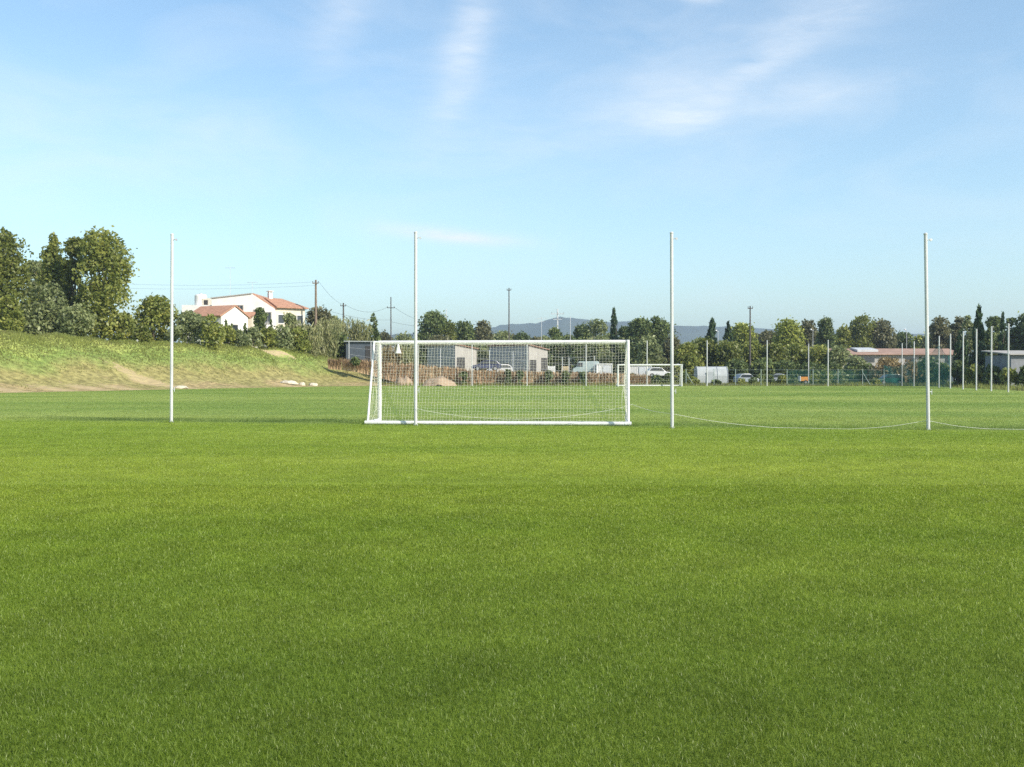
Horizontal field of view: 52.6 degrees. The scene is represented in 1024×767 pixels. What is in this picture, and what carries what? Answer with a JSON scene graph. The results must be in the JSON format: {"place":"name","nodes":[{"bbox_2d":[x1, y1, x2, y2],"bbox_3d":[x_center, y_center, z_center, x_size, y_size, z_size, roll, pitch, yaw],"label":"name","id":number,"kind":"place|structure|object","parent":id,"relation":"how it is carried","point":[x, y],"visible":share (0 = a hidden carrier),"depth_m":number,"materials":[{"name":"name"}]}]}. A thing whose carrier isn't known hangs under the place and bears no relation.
{"place":"outdoors","nodes":[
{"label":"outdoors","id":0,"kind":"place"},
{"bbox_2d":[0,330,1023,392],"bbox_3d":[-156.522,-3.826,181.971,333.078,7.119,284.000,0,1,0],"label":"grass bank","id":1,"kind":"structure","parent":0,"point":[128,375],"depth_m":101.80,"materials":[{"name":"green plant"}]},
{"bbox_2d":[0,293,26,331],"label":"shrub","id":2,"kind":"object","parent":1,"relation":"on","point":[12,320],"visible":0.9,"depth_m":107.47,"materials":[{"name":"green plant"}]},
{"bbox_2d":[0,226,38,331],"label":"tree","id":3,"kind":"object","parent":1,"relation":"on","point":[11,261],"visible":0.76,"depth_m":111.25,"materials":[{"name":"green plant"}]},
{"bbox_2d":[15,257,42,307],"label":"tree","id":4,"kind":"object","parent":1,"relation":"on","point":[34,269],"visible":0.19,"depth_m":128.77,"materials":[{"name":"green plant"}]},
{"bbox_2d":[22,279,69,334],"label":"tree","id":5,"kind":"object","parent":1,"relation":"on","point":[43,318],"visible":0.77,"depth_m":111.51,"materials":[{"name":"green plant"}]},
{"bbox_2d":[21,232,81,337],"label":"tree","id":6,"kind":"object","parent":1,"relation":"on","point":[52,258],"visible":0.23,"depth_m":120.01,"materials":[{"name":"green plant"}]},
{"bbox_2d":[59,236,86,336],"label":"tree","id":7,"kind":"object","parent":1,"relation":"on","point":[72,251],"visible":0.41,"depth_m":117.03,"materials":[{"name":"green plant"}]},
{"bbox_2d":[54,302,98,335],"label":"shrub","id":8,"kind":"object","parent":1,"relation":"on","point":[73,317],"visible":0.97,"depth_m":110.33,"materials":[{"name":"green plant"}]},
{"bbox_2d":[66,225,139,340],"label":"tree","id":9,"kind":"object","parent":1,"relation":"on","point":[104,251],"visible":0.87,"depth_m":114.51,"materials":[{"name":"green plant"}]},
{"bbox_2d":[102,312,136,340],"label":"shrub","id":10,"kind":"object","parent":1,"relation":"on","point":[121,325],"visible":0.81,"depth_m":113.27,"materials":[{"name":"green plant"}]},
{"bbox_2d":[131,322,152,343],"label":"shrub","id":11,"kind":"object","parent":1,"relation":"on","point":[141,332],"visible":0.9,"depth_m":112.67,"materials":[{"name":"green plant"}]},
{"bbox_2d":[131,293,179,340],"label":"shrub","id":12,"kind":"object","parent":1,"relation":"on","point":[156,309],"visible":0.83,"depth_m":118.09,"materials":[{"name":"green plant"}]},
{"bbox_2d":[164,309,205,344],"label":"shrub","id":13,"kind":"object","parent":1,"relation":"on","point":[189,322],"visible":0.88,"depth_m":117.89,"materials":[{"name":"green plant"}]},
{"bbox_2d":[199,314,226,349],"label":"shrub","id":14,"kind":"object","parent":1,"relation":"on","point":[212,334],"visible":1,"depth_m":116.39,"materials":[{"name":"green plant"}]},
{"bbox_2d":[221,325,237,344],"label":"shrub","id":15,"kind":"object","parent":1,"relation":"on","point":[229,337],"visible":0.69,"depth_m":122.22,"materials":[{"name":"green plant"}]},
{"bbox_2d":[232,329,252,346],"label":"shrub","id":16,"kind":"object","parent":1,"relation":"on","point":[243,339],"visible":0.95,"depth_m":123.21,"materials":[{"name":"green plant"}]},
{"bbox_2d":[182,291,308,347],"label":"house","id":17,"kind":"structure","parent":1,"relation":"on","point":[238,311],"depth_m":136.90,"materials":[{"name":"paint"}]},
{"bbox_2d":[245,326,263,347],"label":"shrub","id":18,"kind":"object","parent":1,"relation":"on","point":[255,333],"visible":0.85,"depth_m":124.94,"materials":[{"name":"green plant"}]},
{"bbox_2d":[253,307,268,329],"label":"tree","id":19,"kind":"object","parent":1,"relation":"on","point":[260,318],"visible":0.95,"depth_m":129.47,"materials":[{"name":"green plant"}]},
{"bbox_2d":[260,326,278,348],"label":"shrub","id":20,"kind":"object","parent":1,"relation":"on","point":[269,340],"visible":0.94,"depth_m":126.39,"materials":[{"name":"green plant"}]},
{"bbox_2d":[274,325,296,349],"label":"shrub","id":21,"kind":"object","parent":1,"relation":"on","point":[284,339],"visible":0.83,"depth_m":127.96,"materials":[{"name":"green plant"}]},
{"bbox_2d":[289,326,312,352],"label":"shrub","id":22,"kind":"object","parent":1,"relation":"on","point":[300,344],"visible":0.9,"depth_m":129.42,"materials":[{"name":"green plant"}]},
{"bbox_2d":[304,321,324,356],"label":"cane clump","id":23,"kind":"object","parent":1,"relation":"on","point":[315,337],"visible":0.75,"depth_m":132.97,"materials":[{"name":"green plant"}]},
{"bbox_2d":[305,305,333,330],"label":"tree","id":24,"kind":"object","parent":1,"relation":"on","point":[325,314],"visible":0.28,"depth_m":141.06,"materials":[{"name":"green plant"}]},
{"bbox_2d":[316,317,341,357],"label":"cane clump","id":25,"kind":"object","parent":1,"relation":"on","point":[329,344],"visible":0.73,"depth_m":136.22,"materials":[{"name":"green plant"}]},
{"bbox_2d":[332,332,348,357],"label":"shrub","id":26,"kind":"object","parent":1,"relation":"on","point":[341,350],"visible":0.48,"depth_m":139.33,"materials":[{"name":"green plant"}]},
{"bbox_2d":[333,315,361,340],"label":"cane clump","id":27,"kind":"object","parent":1,"relation":"on","point":[345,329],"visible":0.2,"depth_m":151.68,"materials":[{"name":"green plant"}]},
{"bbox_2d":[345,319,373,340],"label":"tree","id":28,"kind":"object","parent":1,"relation":"on","point":[363,335],"visible":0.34,"depth_m":152.05,"materials":[{"name":"green plant"}]},
{"bbox_2d":[344,341,382,361],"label":"shed","id":29,"kind":"structure","parent":1,"relation":"on","point":[354,351],"depth_m":137.96,"materials":[{"name":"grey metal"}]},
{"bbox_2d":[368,312,380,340],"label":"cypress","id":30,"kind":"object","parent":1,"relation":"on","point":[375,335],"visible":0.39,"depth_m":164.64,"materials":[{"name":"green plant"}]},
{"bbox_2d":[382,345,402,381],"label":"cane clump","id":31,"kind":"object","parent":1,"relation":"on","point":[387,358],"visible":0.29,"depth_m":128.74,"materials":[{"name":"brown plant"}]},
{"bbox_2d":[388,345,418,376],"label":"cane clump","id":32,"kind":"object","parent":1,"relation":"on","point":[405,355],"visible":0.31,"depth_m":129.38,"materials":[{"name":"green plant"}]},
{"bbox_2d":[440,320,460,339],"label":"tree","id":33,"kind":"object","parent":1,"relation":"on","point":[451,328],"visible":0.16,"depth_m":203.23,"materials":[{"name":"green plant"}]},
{"bbox_2d":[427,344,478,376],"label":"shed","id":34,"kind":"structure","parent":1,"relation":"on","point":[459,360],"depth_m":151.41,"materials":[{"name":"grey metal"}]},
{"bbox_2d":[455,318,475,346],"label":"tree","id":35,"kind":"object","parent":1,"relation":"on","point":[467,331],"visible":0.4,"depth_m":210.78,"materials":[{"name":"green plant"}]},
{"bbox_2d":[471,360,500,370],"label":"parked car","id":36,"kind":"object","parent":1,"relation":"on","point":[495,365],"visible":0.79,"depth_m":139.15,"materials":[{"name":"paint"}]},
{"bbox_2d":[0,386,1023,766],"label":"playing field","id":37,"kind":"structure","parent":0,"point":[846,410],"depth_m":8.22,"materials":[{"name":"green plant"}]},
{"bbox_2d":[170,233,176,421],"bbox_3d":[-10.395,-1.578,31.763,0.238,6.052,0.141,0,1,0],"label":"net pole","id":38,"kind":"object","parent":37,"relation":"on","point":[171,319],"visible":0.91,"depth_m":31.73,"materials":[{"name":"white metal"}]},
{"bbox_2d":[413,231,420,425],"bbox_3d":[-2.740,-1.468,29.949,0.238,5.868,0.141,0,1,0],"label":"net pole","id":39,"kind":"object","parent":37,"relation":"on","point":[415,328],"visible":0.93,"depth_m":29.91,"materials":[{"name":"white metal"}]},
{"bbox_2d":[422,376,456,385],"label":"sand heap","id":40,"kind":"object","parent":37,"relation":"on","point":[437,381],"visible":0.73,"depth_m":120.50,"materials":[{"name":"beige sand"}]},
{"bbox_2d":[364,340,631,425],"bbox_3d":[-0.373,-0.056,30.901,7.793,2.524,1.745,0,1,5],"label":"football goal","id":41,"kind":"object","parent":37,"relation":"on","point":[626,343],"visible":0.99,"depth_m":30.70,"materials":[{"name":"white paint"}]},
{"bbox_2d":[616,364,682,385],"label":"football goal","id":42,"kind":"object","parent":37,"relation":"on","point":[681,370],"visible":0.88,"depth_m":117.44,"materials":[{"name":"white paint"}]},
{"bbox_2d":[670,232,677,427],"bbox_3d":[4.437,-1.343,28.439,0.216,5.649,0.138,0,1,-11],"label":"net pole","id":43,"kind":"object","parent":37,"relation":"on","point":[672,391],"visible":0.92,"depth_m":28.40,"materials":[{"name":"white metal"}]},
{"bbox_2d":[923,233,932,429],"bbox_3d":[11.051,-1.253,27.441,0.238,5.488,0.141,-1,1,0],"label":"net pole","id":44,"kind":"object","parent":37,"relation":"on","point":[928,391],"visible":0.95,"depth_m":27.41,"materials":[{"name":"white metal"}]},
{"bbox_2d":[0,0,1023,342],"label":"sky","id":45,"kind":"structure","parent":0,"point":[799,157],"materials":[{"name":"blue"}]},
{"bbox_2d":[347,317,971,370],"bbox_3d":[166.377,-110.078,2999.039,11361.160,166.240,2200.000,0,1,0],"label":"hills","id":46,"kind":"structure","parent":0,"point":[686,333],"depth_m":2834.90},
{"bbox_2d":[820,348,955,381],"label":"farm building","id":47,"kind":"structure","parent":0,"point":[871,355],"depth_m":155.97,"materials":[{"name":"white"}]},
{"label":"ground","id":48,"kind":"structure","parent":0,"visible":0},
{"bbox_2d":[412,309,456,365],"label":"tree","id":49,"kind":"object","parent":48,"relation":"on","point":[434,323],"visible":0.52,"depth_m":203.24,"materials":[{"name":"green plant"}]},
{"bbox_2d":[470,319,493,378],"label":"tree","id":50,"kind":"object","parent":48,"relation":"on","point":[482,329],"visible":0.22,"depth_m":213.22,"materials":[{"name":"green plant"}]},
{"bbox_2d":[327,357,650,385],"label":"reed fence","id":51,"kind":"object","parent":48,"relation":"on","point":[364,367],"visible":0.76,"depth_m":126.88,"materials":[{"name":"brown wood"}]},
{"bbox_2d":[486,344,549,375],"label":"shed","id":52,"kind":"structure","parent":48,"relation":"on","point":[538,363],"depth_m":151.53,"materials":[{"name":"grey metal"}]},
{"bbox_2d":[547,335,571,378],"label":"shrub","id":53,"kind":"object","parent":48,"relation":"on","point":[559,350],"visible":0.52,"depth_m":167.25,"materials":[{"name":"green plant"}]},
{"bbox_2d":[564,337,592,379],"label":"shrub","id":54,"kind":"object","parent":48,"relation":"on","point":[582,354],"visible":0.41,"depth_m":165.16,"materials":[{"name":"green plant"}]},
{"bbox_2d":[570,323,592,361],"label":"tree","id":55,"kind":"object","parent":48,"relation":"on","point":[581,331],"visible":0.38,"depth_m":195.19,"materials":[{"name":"green plant"}]},
{"bbox_2d":[572,361,598,372],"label":"delivery van","id":56,"kind":"object","parent":48,"relation":"on","point":[588,365],"visible":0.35,"depth_m":145.04,"materials":[{"name":"paint"}]},
{"bbox_2d":[583,318,609,362],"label":"tree","id":57,"kind":"object","parent":48,"relation":"on","point":[596,329],"visible":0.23,"depth_m":189.38,"materials":[{"name":"green plant"}]},
{"bbox_2d":[589,335,614,380],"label":"shrub","id":58,"kind":"object","parent":48,"relation":"on","point":[604,358],"visible":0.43,"depth_m":163.06,"materials":[{"name":"green plant"}]},
{"bbox_2d":[608,307,621,381],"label":"cypress","id":59,"kind":"object","parent":48,"relation":"on","point":[613,329],"visible":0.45,"depth_m":181.59,"materials":[{"name":"green plant"}]},
{"bbox_2d":[613,344,634,373],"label":"shrub","id":60,"kind":"object","parent":48,"relation":"on","point":[619,350],"visible":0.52,"depth_m":159.41,"materials":[{"name":"green plant"}]},
{"bbox_2d":[623,316,655,361],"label":"tree","id":61,"kind":"object","parent":48,"relation":"on","point":[637,329],"visible":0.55,"depth_m":176.81,"materials":[{"name":"green plant"}]},
{"bbox_2d":[631,335,669,382],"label":"shrub","id":62,"kind":"object","parent":48,"relation":"on","point":[655,352],"visible":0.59,"depth_m":155.14,"materials":[{"name":"green plant"}]},
{"bbox_2d":[648,315,677,378],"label":"tree","id":63,"kind":"object","parent":48,"relation":"on","point":[661,332],"visible":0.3,"depth_m":178.45,"materials":[{"name":"green plant"}]},
{"bbox_2d":[660,336,680,381],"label":"shrub","id":64,"kind":"object","parent":48,"relation":"on","point":[666,346],"visible":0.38,"depth_m":157.39,"materials":[{"name":"green plant"}]},
{"bbox_2d":[674,340,705,381],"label":"shrub","id":65,"kind":"object","parent":48,"relation":"on","point":[686,355],"visible":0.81,"depth_m":149.00,"materials":[{"name":"green plant"}]},
{"bbox_2d":[693,336,722,366],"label":"shrub","id":66,"kind":"object","parent":48,"relation":"on","point":[702,345],"visible":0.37,"depth_m":151.02,"materials":[{"name":"green plant"}]},
{"bbox_2d":[694,366,727,383],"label":"polytunnel","id":67,"kind":"structure","parent":48,"relation":"on","point":[719,373],"depth_m":133.02,"materials":[{"name":"plastic"}]},
{"bbox_2d":[708,337,745,382],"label":"shrub","id":68,"kind":"object","parent":48,"relation":"on","point":[724,354],"visible":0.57,"depth_m":149.08,"materials":[{"name":"green plant"}]},
{"bbox_2d":[724,356,749,382],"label":"shrub","id":69,"kind":"object","parent":48,"relation":"on","point":[732,365],"visible":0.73,"depth_m":140.71,"materials":[{"name":"green plant"}]},
{"bbox_2d":[731,322,758,367],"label":"tree","id":70,"kind":"object","parent":48,"relation":"on","point":[740,332],"visible":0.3,"depth_m":188.68,"materials":[{"name":"green plant"}]},
{"bbox_2d":[738,339,764,375],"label":"shrub","id":71,"kind":"object","parent":48,"relation":"on","point":[757,349],"visible":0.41,"depth_m":150.91,"materials":[{"name":"green plant"}]},
{"bbox_2d":[746,357,778,381],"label":"shrub","id":72,"kind":"object","parent":48,"relation":"on","point":[759,369],"visible":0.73,"depth_m":140.83,"materials":[{"name":"green plant"}]},
{"bbox_2d":[758,329,777,361],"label":"tree","id":73,"kind":"object","parent":48,"relation":"on","point":[766,335],"visible":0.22,"depth_m":199.01,"materials":[{"name":"green plant"}]},
{"bbox_2d":[762,340,793,373],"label":"shrub","id":74,"kind":"object","parent":48,"relation":"on","point":[775,350],"visible":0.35,"depth_m":149.22,"materials":[{"name":"green plant"}]},
{"bbox_2d":[773,358,800,382],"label":"shrub","id":75,"kind":"object","parent":48,"relation":"on","point":[787,368],"visible":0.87,"depth_m":140.72,"materials":[{"name":"green plant"}]},
{"bbox_2d":[770,315,807,360],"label":"tree","id":76,"kind":"object","parent":48,"relation":"on","point":[788,331],"visible":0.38,"depth_m":178.70,"materials":[{"name":"green plant"}]},
{"bbox_2d":[780,339,812,380],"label":"shrub","id":77,"kind":"object","parent":48,"relation":"on","point":[799,351],"visible":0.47,"depth_m":149.78,"materials":[{"name":"green plant"}]},
{"bbox_2d":[795,361,820,381],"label":"shrub","id":78,"kind":"object","parent":48,"relation":"on","point":[814,367],"visible":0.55,"depth_m":140.48,"materials":[{"name":"green plant"}]},
{"bbox_2d":[800,318,817,356],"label":"tree","id":79,"kind":"object","parent":48,"relation":"on","point":[807,325],"visible":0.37,"depth_m":194.23,"materials":[{"name":"green plant"}]},
{"bbox_2d":[803,344,827,365],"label":"shrub","id":80,"kind":"object","parent":48,"relation":"on","point":[817,353],"visible":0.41,"depth_m":147.28,"materials":[{"name":"green plant"}]},
{"bbox_2d":[812,315,837,349],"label":"tree","id":81,"kind":"object","parent":48,"relation":"on","point":[825,334],"visible":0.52,"depth_m":187.20,"materials":[{"name":"green plant"}]},
{"bbox_2d":[824,344,851,368],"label":"shrub","id":82,"kind":"object","parent":48,"relation":"on","point":[837,354],"visible":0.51,"depth_m":145.31,"materials":[{"name":"green plant"}]},
{"bbox_2d":[832,323,856,348],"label":"tree","id":83,"kind":"object","parent":48,"relation":"on","point":[844,334],"visible":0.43,"depth_m":203.97,"materials":[{"name":"green plant"}]},
{"bbox_2d":[844,364,865,382],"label":"shrub","id":84,"kind":"object","parent":48,"relation":"on","point":[852,371],"visible":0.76,"depth_m":140.58,"materials":[{"name":"green plant"}]},
{"bbox_2d":[843,354,869,382],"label":"shrub","id":85,"kind":"object","parent":48,"relation":"on","point":[855,360],"visible":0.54,"depth_m":141.46,"materials":[{"name":"green plant"}]},
{"bbox_2d":[847,313,879,347],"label":"tree","id":86,"kind":"object","parent":48,"relation":"on","point":[860,332],"visible":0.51,"depth_m":203.64,"materials":[{"name":"green plant"}]},
{"bbox_2d":[866,318,900,348],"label":"tree","id":87,"kind":"object","parent":48,"relation":"on","point":[883,337],"visible":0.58,"depth_m":204.65,"materials":[{"name":"green plant"}]},
{"bbox_2d":[865,355,907,383],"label":"shrub","id":88,"kind":"object","parent":48,"relation":"on","point":[883,368],"visible":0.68,"depth_m":137.09,"materials":[{"name":"brown plant"}]},
{"bbox_2d":[878,374,904,383],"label":"parked car","id":89,"kind":"object","parent":48,"relation":"on","point":[891,378],"visible":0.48,"depth_m":131.16,"materials":[{"name":"paint"}]},
{"bbox_2d":[893,331,914,348],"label":"tree","id":90,"kind":"object","parent":48,"relation":"on","point":[901,336],"visible":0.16,"depth_m":208.68,"materials":[{"name":"green plant"}]},
{"bbox_2d":[903,359,922,382],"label":"shrub","id":91,"kind":"object","parent":48,"relation":"on","point":[909,370],"visible":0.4,"depth_m":138.31,"materials":[{"name":"green plant"}]},
{"bbox_2d":[916,355,948,383],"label":"shrub","id":92,"kind":"object","parent":48,"relation":"on","point":[921,365],"visible":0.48,"depth_m":129.44,"materials":[{"name":"green plant"}]},
{"bbox_2d":[922,315,953,348],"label":"tree","id":93,"kind":"object","parent":48,"relation":"on","point":[940,329],"visible":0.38,"depth_m":169.38,"materials":[{"name":"green plant"}]},
{"bbox_2d":[933,362,949,384],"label":"shrub","id":94,"kind":"object","parent":48,"relation":"on","point":[944,371],"visible":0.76,"depth_m":119.61,"materials":[{"name":"green plant"}]},
{"bbox_2d":[945,316,964,350],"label":"tree","id":95,"kind":"object","parent":48,"relation":"on","point":[956,326],"visible":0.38,"depth_m":164.46,"materials":[{"name":"green plant"}]},
{"bbox_2d":[948,360,965,385],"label":"shrub","id":96,"kind":"object","parent":48,"relation":"on","point":[956,367],"visible":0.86,"depth_m":117.80,"materials":[{"name":"green plant"}]},
{"bbox_2d":[952,328,968,384],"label":"cypress","id":97,"kind":"object","parent":48,"relation":"on","point":[958,350],"visible":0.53,"depth_m":119.73,"materials":[{"name":"green plant"}]},
{"bbox_2d":[961,315,973,380],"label":"tree","id":98,"kind":"object","parent":48,"relation":"on","point":[967,324],"visible":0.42,"depth_m":159.62,"materials":[{"name":"green plant"}]},
{"bbox_2d":[964,363,983,384],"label":"shrub","id":99,"kind":"object","parent":48,"relation":"on","point":[970,375],"visible":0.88,"depth_m":113.67,"materials":[{"name":"green plant"}]},
{"bbox_2d":[967,304,986,382],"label":"cypress","id":100,"kind":"object","parent":48,"relation":"on","point":[978,325],"visible":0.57,"depth_m":121.65,"materials":[{"name":"green plant"}]},
{"bbox_2d":[981,364,1003,385],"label":"shrub","id":101,"kind":"object","parent":48,"relation":"on","point":[996,370],"visible":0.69,"depth_m":111.53,"materials":[{"name":"green plant"}]},
{"bbox_2d":[984,316,1009,355],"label":"tree","id":102,"kind":"object","parent":48,"relation":"on","point":[995,321],"visible":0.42,"depth_m":159.28,"materials":[{"name":"green plant"}]},
{"bbox_2d":[981,350,1023,386],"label":"outbuilding","id":103,"kind":"structure","parent":48,"relation":"on","point":[1016,358],"depth_m":111.68,"materials":[{"name":"white concrete"}]},
{"bbox_2d":[997,311,1007,354],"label":"cypress","id":104,"kind":"object","parent":48,"relation":"on","point":[1002,338],"visible":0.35,"depth_m":119.75,"materials":[{"name":"green plant"}]},
{"bbox_2d":[999,367,1019,385],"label":"shrub","id":105,"kind":"object","parent":48,"relation":"on","point":[1013,374],"visible":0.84,"depth_m":103.63,"materials":[{"name":"green plant"}]},
{"bbox_2d":[1004,317,1023,349],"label":"tree","id":106,"kind":"object","parent":48,"relation":"on","point":[1017,340],"visible":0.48,"depth_m":149.37,"materials":[{"name":"green plant"}]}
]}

